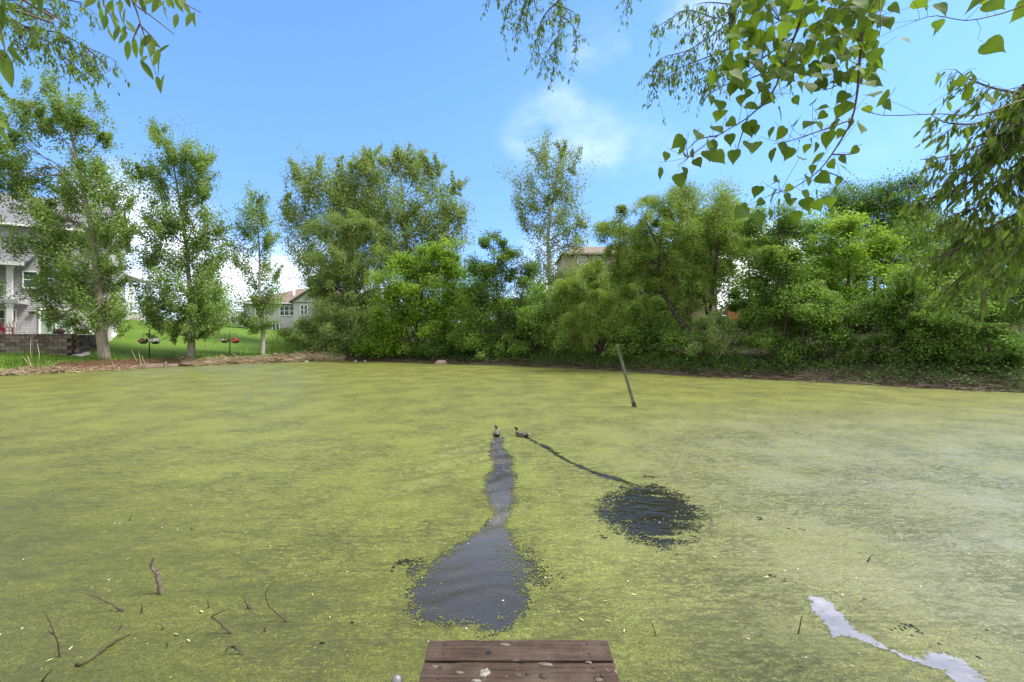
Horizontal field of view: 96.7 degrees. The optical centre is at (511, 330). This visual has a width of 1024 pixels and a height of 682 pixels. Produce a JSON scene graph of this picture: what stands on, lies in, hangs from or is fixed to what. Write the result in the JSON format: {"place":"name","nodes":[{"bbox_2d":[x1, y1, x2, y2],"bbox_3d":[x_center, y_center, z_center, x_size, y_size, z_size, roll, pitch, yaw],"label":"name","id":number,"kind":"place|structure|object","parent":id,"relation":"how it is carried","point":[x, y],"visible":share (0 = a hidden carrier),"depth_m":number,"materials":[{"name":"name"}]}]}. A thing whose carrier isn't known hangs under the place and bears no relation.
{"place":"outdoors","nodes":[
{"label":"outdoors","id":0,"kind":"place"},
{"bbox_2d":[74,330,117,355],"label":"gravel path","id":1,"kind":"structure","parent":0,"point":[87,353],"depth_m":30.42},
{"bbox_2d":[0,316,1023,392],"bbox_3d":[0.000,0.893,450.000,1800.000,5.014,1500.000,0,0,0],"label":"ground","id":2,"kind":"structure","parent":0,"point":[126,344],"depth_m":30.06,"materials":[{"name":"plant"}]},
{"bbox_2d":[0,74,18,310],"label":"cottonwood tree","id":3,"kind":"object","parent":2,"relation":"on","point":[2,118],"visible":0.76,"depth_m":28.37,"materials":[{"name":"green plant"}]},
{"bbox_2d":[3,344,50,368],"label":"dry stalks","id":4,"kind":"object","parent":2,"relation":"on","point":[31,359],"visible":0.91,"depth_m":26.26,"materials":[{"name":"plant"}]},
{"bbox_2d":[3,343,57,368],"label":"cattail leaves","id":5,"kind":"object","parent":2,"relation":"on","point":[29,357],"visible":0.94,"depth_m":26.61,"materials":[{"name":"green plant"}]},
{"bbox_2d":[0,334,96,354],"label":"retaining wall","id":6,"kind":"structure","parent":2,"relation":"on","point":[65,344],"depth_m":29.16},
{"bbox_2d":[0,54,151,359],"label":"cottonwood tree","id":7,"kind":"object","parent":2,"relation":"on","point":[80,291],"visible":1,"depth_m":29.21,"materials":[{"name":"green plant"}]},
{"bbox_2d":[0,192,153,335],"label":"house","id":8,"kind":"structure","parent":2,"relation":"on","point":[11,271],"depth_m":33.78,"materials":[{"name":"grey"}]},
{"bbox_2d":[0,309,5,326],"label":"window","id":9,"kind":"structure","parent":8,"relation":"in","point":[3,311],"depth_m":33.05,"materials":[{"name":"white glass"}]},
{"bbox_2d":[13,309,16,327],"bbox_3d":[-36.513,-0.859,33.344,0.325,1.404,0.140,0,0,-35],"label":"window","id":10,"kind":"structure","parent":8,"relation":"in","point":[14,310],"depth_m":33.37,"materials":[{"name":"white glass"}]},
{"bbox_2d":[22,270,38,287],"bbox_3d":[-35.786,-3.768,33.846,0.893,1.294,0.140,0,0,-35],"label":"window","id":11,"kind":"structure","parent":8,"relation":"in","point":[24,273],"depth_m":33.75,"materials":[{"name":"white glass"}]},
{"bbox_2d":[39,308,72,333],"bbox_3d":[-34.674,-0.521,34.613,1.867,2.237,0.140,0,0,-35],"label":"sliding door","id":12,"kind":"structure","parent":8,"relation":"in","point":[41,327],"depth_m":34.35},
{"bbox_2d":[0,0,200,145],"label":"overhead willow","id":13,"kind":"object","parent":2,"relation":"on","point":[6,68],"visible":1,"depth_m":6.71,"materials":[{"name":"green plant"}]},
{"bbox_2d":[49,358,186,372],"bbox_3d":[-25.221,2.442,29.181,5.000,1.902,7.250,0,0,0],"label":"mulch bed","id":14,"kind":"object","parent":2,"relation":"on","point":[88,364],"visible":0.54,"depth_m":29.11,"materials":[{"name":"wood"}]},
{"bbox_2d":[143,329,155,356],"bbox_3d":[-25.171,1.001,31.600,0.902,2.151,0.067,0,0,0],"label":"basket pole","id":15,"kind":"object","parent":2,"relation":"on","point":[149,341],"visible":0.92,"depth_m":31.58,"materials":[{"name":"metal"}]},
{"bbox_2d":[137,334,148,343],"bbox_3d":[-25.568,0.597,31.611,0.617,0.685,0.669,0,0,0],"label":"hanging basket","id":16,"kind":"object","parent":15,"relation":"hanging from","point":[142,341],"visible":1,"depth_m":31.45,"materials":[{"name":"plant"}]},
{"bbox_2d":[149,335,160,343],"bbox_3d":[-24.768,0.583,31.558,0.720,0.737,0.717,0,0,-37],"label":"hanging basket","id":17,"kind":"object","parent":15,"relation":"hanging from","point":[155,340],"visible":1,"depth_m":31.44,"materials":[{"name":"plant"}]},
{"bbox_2d":[140,362,177,367],"bbox_3d":[-23.608,2.398,30.461,2.037,0.570,0.282,0,0,-41],"label":"landscape timber","id":18,"kind":"object","parent":2,"relation":"on","point":[165,364],"visible":0.75,"depth_m":30.42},
{"bbox_2d":[0,350,351,369],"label":"shore grass","id":19,"kind":"structure","parent":2,"relation":"on","point":[133,357],"depth_m":30.14,"materials":[{"name":"plant"}]},
{"bbox_2d":[113,115,240,357],"bbox_3d":[-23.907,-6.644,33.111,7.936,17.768,6.619,0,0,0],"label":"cottonwood tree","id":20,"kind":"object","parent":2,"relation":"on","point":[174,227],"visible":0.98,"depth_m":32.45,"materials":[{"name":"green plant"}]},
{"bbox_2d":[186,285,241,327],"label":"distant tree","id":21,"kind":"object","parent":2,"relation":"on","point":[231,302],"visible":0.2,"depth_m":61.63,"materials":[{"name":"green plant"}]},
{"bbox_2d":[225,331,231,354],"bbox_3d":[-21.417,1.129,34.600,0.858,2.095,0.067,0,0,0],"label":"basket pole","id":22,"kind":"object","parent":2,"relation":"on","point":[229,335],"visible":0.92,"depth_m":34.57,"materials":[{"name":"metal"}]},
{"bbox_2d":[220,336,228,342],"bbox_3d":[-21.857,0.650,34.595,0.620,0.606,0.666,0,0,0],"label":"hanging basket","id":23,"kind":"object","parent":22,"relation":"hanging from","point":[224,340],"visible":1,"depth_m":34.45,"materials":[{"name":"plant"}]},
{"bbox_2d":[230,337,240,342],"bbox_3d":[-21.004,0.630,34.596,0.709,0.685,0.657,0,0,0],"label":"hanging basket","id":24,"kind":"object","parent":22,"relation":"hanging from","point":[235,340],"visible":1,"depth_m":34.44,"materials":[{"name":"plant"}]},
{"bbox_2d":[219,179,290,354],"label":"cottonwood tree","id":25,"kind":"object","parent":2,"relation":"on","point":[261,303],"visible":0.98,"depth_m":36.02,"materials":[{"name":"green plant"}]},
{"bbox_2d":[238,289,353,330],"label":"walkout house","id":26,"kind":"structure","parent":2,"relation":"on","point":[293,305],"depth_m":61.92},
{"bbox_2d":[272,323,279,329],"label":"window","id":27,"kind":"structure","parent":26,"relation":"in","point":[276,327],"depth_m":61.91,"materials":[{"name":"white glass"}]},
{"bbox_2d":[279,306,292,315],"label":"window","id":28,"kind":"structure","parent":26,"relation":"in","point":[284,310],"depth_m":61.91,"materials":[{"name":"white glass"}]},
{"bbox_2d":[300,305,307,314],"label":"window","id":29,"kind":"structure","parent":26,"relation":"in","point":[303,308],"depth_m":60.74,"materials":[{"name":"white glass"}]},
{"bbox_2d":[267,339,353,357],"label":"cattail leaves","id":30,"kind":"object","parent":2,"relation":"on","point":[289,348],"visible":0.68,"depth_m":37.60,"materials":[{"name":"green plant"}]},
{"bbox_2d":[259,281,390,360],"bbox_3d":[-15.710,0.286,39.329,11.437,8.678,7.881,0,0,0],"label":"willow shrub","id":31,"kind":"object","parent":2,"relation":"on","point":[350,327],"visible":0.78,"depth_m":38.34,"materials":[{"name":"green plant"}]},
{"bbox_2d":[268,142,397,335],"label":"silver poplar tree","id":32,"kind":"object","parent":2,"relation":"on","point":[348,191],"visible":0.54,"depth_m":45.28,"materials":[{"name":"green plant"}]},
{"bbox_2d":[285,198,408,349],"bbox_3d":[-14.608,-4.215,40.777,10.627,14.612,8.368,0,0,0],"label":"willow tree","id":33,"kind":"object","parent":2,"relation":"on","point":[345,270],"visible":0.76,"depth_m":39.98,"materials":[{"name":"green plant"}]},
{"bbox_2d":[357,321,402,356],"bbox_3d":[-10.934,0.899,38.219,4.197,3.666,3.463,0,0,0],"label":"shrub","id":34,"kind":"object","parent":2,"relation":"on","point":[378,340],"visible":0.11,"depth_m":37.72,"materials":[{"name":"green plant"}]},
{"bbox_2d":[315,298,457,335],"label":"distant tree","id":35,"kind":"object","parent":2,"relation":"on","point":[396,319],"visible":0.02,"depth_m":50.75,"materials":[{"name":"green plant"}]},
{"bbox_2d":[351,135,478,343],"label":"silver poplar tree","id":36,"kind":"object","parent":2,"relation":"on","point":[403,219],"visible":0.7,"depth_m":44.27,"materials":[{"name":"green plant"}]},
{"bbox_2d":[351,228,479,358],"bbox_3d":[-7.463,-2.821,37.297,11.320,11.010,5.166,0,0,0],"label":"maple tree","id":37,"kind":"object","parent":2,"relation":"on","point":[406,292],"visible":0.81,"depth_m":36.83,"materials":[{"name":"green plant"}]},
{"bbox_2d":[435,360,447,363],"bbox_3d":[-5.280,2.373,33.967,0.972,0.345,0.724,0,0,0],"label":"rock","id":38,"kind":"object","parent":2,"relation":"on","point":[441,361],"visible":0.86,"depth_m":33.72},
{"bbox_2d":[415,335,478,357],"bbox_3d":[-4.684,1.418,36.284,5.869,2.278,3.173,0,0,0],"label":"shrub","id":39,"kind":"object","parent":2,"relation":"on","point":[424,350],"visible":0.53,"depth_m":35.61,"materials":[{"name":"green plant"}]},
{"bbox_2d":[422,258,511,331],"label":"distant tree","id":40,"kind":"object","parent":2,"relation":"on","point":[459,280],"visible":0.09,"depth_m":51.18,"materials":[{"name":"green plant"}]},
{"bbox_2d":[446,227,547,357],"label":"ash tree","id":41,"kind":"object","parent":2,"relation":"on","point":[484,271],"visible":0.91,"depth_m":34.63,"materials":[{"name":"green plant"}]},
{"bbox_2d":[470,339,533,361],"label":"shrub","id":42,"kind":"object","parent":2,"relation":"on","point":[498,354],"visible":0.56,"depth_m":33.71,"materials":[{"name":"green plant"}]},
{"bbox_2d":[391,640,619,681],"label":"dock","id":43,"kind":"object","parent":2,"relation":"on","point":[515,660],"visible":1,"depth_m":2.14,"materials":[{"name":"brown wood"}]},
{"bbox_2d":[479,668,490,676],"bbox_3d":[-0.121,1.547,2.063,0.053,0.005,0.059,0,0,0],"label":"bird dropping","id":44,"kind":"object","parent":43,"relation":"on","point":[485,672],"visible":1,"depth_m":2.06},
{"bbox_2d":[539,673,546,678],"bbox_3d":[0.140,1.543,2.037,0.039,0.012,0.034,0,0,0],"label":"dirt clod","id":45,"kind":"object","parent":43,"relation":"on","point":[542,675],"visible":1,"depth_m":2.03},
{"bbox_2d":[537,662,552,666],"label":"dried clump","id":46,"kind":"object","parent":43,"relation":"on","point":[545,664],"visible":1,"depth_m":2.10,"materials":[{"name":"beige plant"}]},
{"bbox_2d":[489,297,546,331],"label":"distant tree","id":47,"kind":"object","parent":2,"relation":"on","point":[507,315],"visible":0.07,"depth_m":45.39,"materials":[{"name":"green plant"}]},
{"bbox_2d":[513,292,568,354],"bbox_3d":[2.311,-0.233,34.073,4.803,5.600,3.705,0,0,0],"label":"shrub","id":48,"kind":"object","parent":2,"relation":"on","point":[533,325],"visible":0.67,"depth_m":33.52,"materials":[{"name":"green plant"}]},
{"bbox_2d":[507,270,585,329],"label":"distant tree","id":49,"kind":"object","parent":2,"relation":"on","point":[539,291],"visible":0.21,"depth_m":46.02,"materials":[{"name":"green plant"}]},
{"bbox_2d":[493,128,602,347],"bbox_3d":[2.727,-7.348,36.560,8.291,18.031,5.496,0,0,-8],"label":"poplar tree","id":50,"kind":"object","parent":2,"relation":"on","point":[557,191],"visible":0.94,"depth_m":36.26,"materials":[{"name":"green plant"}]},
{"bbox_2d":[529,271,593,355],"bbox_3d":[3.626,-1.085,32.973,5.047,6.358,3.103,0,0,0],"label":"shrub","id":51,"kind":"object","parent":2,"relation":"on","point":[549,332],"visible":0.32,"depth_m":32.60,"materials":[{"name":"green plant"}]},
{"bbox_2d":[545,248,662,358],"bbox_3d":[6.251,-1.195,31.306,7.886,8.720,6.821,0,0,0],"label":"willow shrub","id":52,"kind":"object","parent":2,"relation":"on","point":[600,327],"visible":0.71,"depth_m":30.99,"materials":[{"name":"green plant"}]},
{"bbox_2d":[600,320,657,362],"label":"sapling","id":53,"kind":"object","parent":2,"relation":"on","point":[636,339],"visible":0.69,"depth_m":29.18,"materials":[{"name":"green plant"}]},
{"bbox_2d":[555,247,716,322],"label":"tan house","id":54,"kind":"structure","parent":2,"relation":"on","point":[590,250],"depth_m":53.98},
{"bbox_2d":[577,255,586,264],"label":"window","id":55,"kind":"structure","parent":54,"relation":"in","point":[585,256],"depth_m":53.91,"materials":[{"name":"white glass"}]},
{"bbox_2d":[557,208,731,331],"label":"distant tree","id":56,"kind":"object","parent":2,"relation":"on","point":[609,287],"visible":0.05,"depth_m":41.12,"materials":[{"name":"green plant"}]},
{"bbox_2d":[535,350,756,374],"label":"bank grass","id":57,"kind":"structure","parent":2,"relation":"on","point":[694,360],"depth_m":27.33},
{"bbox_2d":[621,294,685,355],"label":"sapling","id":58,"kind":"object","parent":2,"relation":"on","point":[642,329],"visible":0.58,"depth_m":29.86,"materials":[{"name":"green plant"}]},
{"bbox_2d":[647,317,706,361],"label":"sapling","id":59,"kind":"object","parent":2,"relation":"on","point":[668,337],"visible":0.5,"depth_m":27.77,"materials":[{"name":"green plant"}]},
{"bbox_2d":[580,170,774,354],"bbox_3d":[10.162,-3.879,28.239,11.990,11.463,6.758,0,0,0],"label":"willow tree","id":60,"kind":"object","parent":2,"relation":"on","point":[718,229],"visible":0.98,"depth_m":28.09,"materials":[{"name":"green plant"}]},
{"bbox_2d":[348,335,1023,389],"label":"undergrowth","id":61,"kind":"object","parent":2,"relation":"on","point":[827,364],"visible":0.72,"depth_m":23.82,"materials":[{"name":"green plant"}]},
{"bbox_2d":[620,184,759,324],"bbox_3d":[15.716,-6.322,39.724,12.144,12.553,6.710,0,0,0],"label":"distant tree","id":62,"kind":"object","parent":2,"relation":"on","point":[690,290],"visible":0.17,"depth_m":39.12,"materials":[{"name":"green plant"}]},
{"bbox_2d":[679,307,786,363],"bbox_3d":[12.375,0.759,26.438,6.638,4.220,4.300,0,0,0],"label":"willow shrub","id":63,"kind":"object","parent":2,"relation":"on","point":[713,346],"visible":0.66,"depth_m":26.27,"materials":[{"name":"green plant"}]},
{"bbox_2d":[726,306,758,331],"bbox_3d":[18.352,-0.928,36.110,2.620,2.500,0.220,0,0,0],"label":"wooden fence","id":64,"kind":"object","parent":2,"relation":"on","point":[731,314],"visible":0.06,"depth_m":36.00,"materials":[{"name":"brown wood"}]},
{"bbox_2d":[722,277,780,337],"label":"sapling","id":65,"kind":"object","parent":2,"relation":"on","point":[734,307],"visible":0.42,"depth_m":30.65,"materials":[{"name":"green plant"}]},
{"bbox_2d":[480,0,1023,331],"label":"overhead willow","id":66,"kind":"object","parent":2,"relation":"on","point":[996,149],"visible":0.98,"depth_m":3.57,"materials":[{"name":"green plant"}]},
{"bbox_2d":[713,215,804,321],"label":"distant tree","id":67,"kind":"object","parent":2,"relation":"on","point":[748,268],"visible":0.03,"depth_m":41.37,"materials":[{"name":"green plant"}]},
{"bbox_2d":[740,331,803,370],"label":"sapling","id":68,"kind":"object","parent":2,"relation":"on","point":[765,342],"visible":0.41,"depth_m":25.08,"materials":[{"name":"green plant"}]},
{"bbox_2d":[700,236,858,327],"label":"distant tree","id":69,"kind":"object","parent":2,"relation":"on","point":[724,308],"visible":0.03,"depth_m":37.28,"materials":[{"name":"green plant"}]},
{"bbox_2d":[732,198,834,357],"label":"elm tree","id":70,"kind":"object","parent":2,"relation":"on","point":[776,254],"visible":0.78,"depth_m":25.49,"materials":[{"name":"green plant"}]},
{"bbox_2d":[765,278,847,364],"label":"sapling","id":71,"kind":"object","parent":2,"relation":"on","point":[810,316],"visible":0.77,"depth_m":24.09,"materials":[{"name":"green plant"}]},
{"bbox_2d":[803,295,869,362],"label":"sapling","id":72,"kind":"object","parent":2,"relation":"on","point":[842,344],"visible":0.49,"depth_m":23.92,"materials":[{"name":"green plant"}]},
{"bbox_2d":[658,0,1023,228],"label":"overhead cottonwood","id":73,"kind":"object","parent":2,"relation":"on","point":[784,65],"visible":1,"depth_m":2.33,"materials":[{"name":"green plant"}]},
{"bbox_2d":[770,195,915,314],"bbox_3d":[25.804,-4.999,35.879,10.309,9.587,7.005,0,0,0],"label":"distant tree","id":74,"kind":"object","parent":2,"relation":"on","point":[835,213],"visible":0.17,"depth_m":35.34,"materials":[{"name":"green plant"}]},
{"bbox_2d":[788,211,909,351],"bbox_3d":[19.733,-2.699,26.318,6.531,8.407,3.293,0,0,0],"label":"maple tree","id":75,"kind":"object","parent":2,"relation":"on","point":[866,252],"visible":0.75,"depth_m":26.04,"materials":[{"name":"green plant"}]},
{"bbox_2d":[802,278,955,334],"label":"distant tree","id":76,"kind":"object","parent":2,"relation":"on","point":[869,318],"visible":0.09,"depth_m":31.74,"materials":[{"name":"green plant"}]},
{"bbox_2d":[812,160,950,294],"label":"oak tree","id":77,"kind":"object","parent":2,"relation":"on","point":[889,212],"visible":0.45,"depth_m":42.77,"materials":[{"name":"green plant"}]},
{"bbox_2d":[835,295,933,363],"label":"sapling","id":78,"kind":"object","parent":2,"relation":"on","point":[876,339],"visible":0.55,"depth_m":23.20,"materials":[{"name":"green plant"}]},
{"bbox_2d":[873,262,959,363],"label":"sapling","id":79,"kind":"object","parent":2,"relation":"on","point":[900,298],"visible":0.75,"depth_m":22.32,"materials":[{"name":"green plant"}]},
{"bbox_2d":[871,304,970,364],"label":"sapling","id":80,"kind":"object","parent":2,"relation":"on","point":[939,333],"visible":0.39,"depth_m":21.99,"materials":[{"name":"green plant"}]},
{"bbox_2d":[873,208,988,318],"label":"distant tree","id":81,"kind":"object","parent":2,"relation":"on","point":[912,243],"visible":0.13,"depth_m":35.30,"materials":[{"name":"green plant"}]},
{"bbox_2d":[882,213,1023,355],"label":"willow tree","id":82,"kind":"object","parent":2,"relation":"on","point":[1009,309],"visible":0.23,"depth_m":23.54,"materials":[{"name":"green plant"}]},
{"bbox_2d":[925,269,1011,368],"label":"sapling","id":83,"kind":"object","parent":2,"relation":"on","point":[956,324],"visible":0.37,"depth_m":21.07,"materials":[{"name":"green plant"}]},
{"bbox_2d":[942,318,1023,372],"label":"sapling","id":84,"kind":"object","parent":2,"relation":"on","point":[1008,343],"visible":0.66,"depth_m":20.15,"materials":[{"name":"green plant"}]},
{"bbox_2d":[949,224,1023,319],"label":"distant tree","id":85,"kind":"object","parent":2,"relation":"on","point":[1007,287],"visible":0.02,"depth_m":32.01,"materials":[{"name":"green plant"}]},
{"bbox_2d":[0,0,1023,321],"label":"sky","id":86,"kind":"structure","parent":0,"point":[258,79],"materials":[{"name":"blue"}]},
{"bbox_2d":[319,428,988,678],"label":"pond water","id":87,"kind":"structure","parent":0,"point":[477,584],"depth_m":5.02,"materials":[{"name":"liquid"}]},
{"bbox_2d":[0,362,76,375],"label":"dead reeds","id":88,"kind":"object","parent":87,"relation":"in","point":[29,371],"visible":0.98,"depth_m":26.11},
{"bbox_2d":[42,609,60,656],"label":"twig","id":89,"kind":"object","parent":87,"relation":"in","point":[53,633],"visible":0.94,"depth_m":3.48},
{"bbox_2d":[62,363,148,372],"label":"dead reeds","id":90,"kind":"object","parent":87,"relation":"in","point":[108,368],"visible":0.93,"depth_m":28.33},
{"bbox_2d":[86,594,124,611],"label":"twig","id":91,"kind":"object","parent":87,"relation":"in","point":[115,607],"visible":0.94,"depth_m":4.04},
{"bbox_2d":[149,556,164,594],"bbox_3d":[-3.373,2.364,4.322,0.134,0.437,0.059,0,0,0],"label":"branch stub","id":92,"kind":"object","parent":87,"relation":"in","point":[158,580],"visible":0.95,"depth_m":4.31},
{"bbox_2d":[176,353,275,365],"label":"dead reeds","id":93,"kind":"object","parent":87,"relation":"in","point":[235,360],"visible":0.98,"depth_m":33.46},
{"bbox_2d":[211,609,248,633],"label":"twig","id":94,"kind":"object","parent":87,"relation":"in","point":[222,626],"visible":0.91,"depth_m":3.75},
{"bbox_2d":[225,645,243,654],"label":"twig","id":95,"kind":"object","parent":87,"relation":"in","point":[236,649],"visible":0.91,"depth_m":3.50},
{"bbox_2d":[265,584,288,621],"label":"twig","id":96,"kind":"object","parent":87,"relation":"in","point":[279,615],"visible":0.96,"depth_m":3.89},
{"bbox_2d":[269,349,346,361],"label":"dead reeds","id":97,"kind":"object","parent":87,"relation":"in","point":[313,356],"visible":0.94,"depth_m":36.75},
{"bbox_2d":[343,354,533,366],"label":"dead reeds","id":98,"kind":"object","parent":87,"relation":"in","point":[408,360],"visible":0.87,"depth_m":34.93,"materials":[{"name":"brown plant"}]},
{"bbox_2d":[493,425,500,436],"bbox_3d":[-0.358,2.406,10.817,0.178,0.247,0.473,0,0,-7],"label":"mallard duck","id":99,"kind":"object","parent":87,"relation":"on","point":[496,432],"visible":1,"depth_m":10.74},
{"bbox_2d":[0,419,1009,665],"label":"floating specks","id":100,"kind":"object","parent":87,"relation":"on","point":[545,577],"visible":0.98,"depth_m":5.65,"materials":[{"name":"white plant"}]},
{"bbox_2d":[0,361,1023,681],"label":"duckweed","id":101,"kind":"object","parent":87,"relation":"on","point":[318,471],"depth_m":6.03,"materials":[{"name":"plant"}]},
{"bbox_2d":[74,633,130,666],"bbox_3d":[-3.183,2.489,3.556,0.059,0.050,0.381,0,0,11],"label":"branch","id":102,"kind":"object","parent":101,"relation":"on","point":[90,657],"visible":1,"depth_m":3.49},
{"bbox_2d":[514,427,529,437],"bbox_3d":[0.239,2.406,10.716,0.485,0.247,0.178,0,0,30],"label":"mallard duck","id":103,"kind":"object","parent":87,"relation":"on","point":[522,434],"visible":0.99,"depth_m":10.65},
{"bbox_2d":[616,345,636,406],"bbox_3d":[3.773,1.680,14.875,0.764,2.434,0.134,0,0,15],"label":"leaning post","id":104,"kind":"object","parent":87,"relation":"in","point":[626,378],"visible":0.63,"depth_m":14.85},
{"bbox_2d":[504,412,1018,636],"bbox_3d":[4.567,2.478,8.805,16.622,0.060,10.389,0,0,0],"label":"floating debris","id":105,"kind":"object","parent":87,"relation":"on","point":[800,505],"visible":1,"depth_m":5.14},
{"bbox_2d":[531,358,1013,391],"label":"dead reeds","id":106,"kind":"object","parent":87,"relation":"in","point":[858,382],"visible":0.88,"depth_m":22.76,"materials":[{"name":"brown plant"}]},
{"bbox_2d":[808,596,985,681],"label":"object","id":107,"kind":"structure","parent":87,"relation":"on","point":[840,625],"depth_m":3.60,"materials":[{"name":"liquid"}]},
{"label":"patio","id":108,"kind":"structure","parent":0,"visible":0},
{"bbox_2d":[0,321,13,333],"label":"patio chair","id":109,"kind":"object","parent":108,"relation":"on","point":[2,329],"visible":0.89,"depth_m":29.68,"materials":[{"name":"red paint"}]},
{"bbox_2d":[4,321,26,333],"bbox_3d":[-33.868,-0.095,31.130,0.920,1.040,0.790,0,0,-20],"label":"patio chair","id":110,"kind":"object","parent":108,"relation":"on","point":[16,328],"visible":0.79,"depth_m":30.90,"materials":[{"name":"white plastic"}]},
{"bbox_2d":[52,328,65,333],"bbox_3d":[-31.088,0.130,31.204,0.663,0.591,0.688,0,0,40],"label":"flower planter","id":111,"kind":"object","parent":108,"relation":"on","point":[60,331],"visible":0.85,"depth_m":31.08,"materials":[{"name":"brown plant"}]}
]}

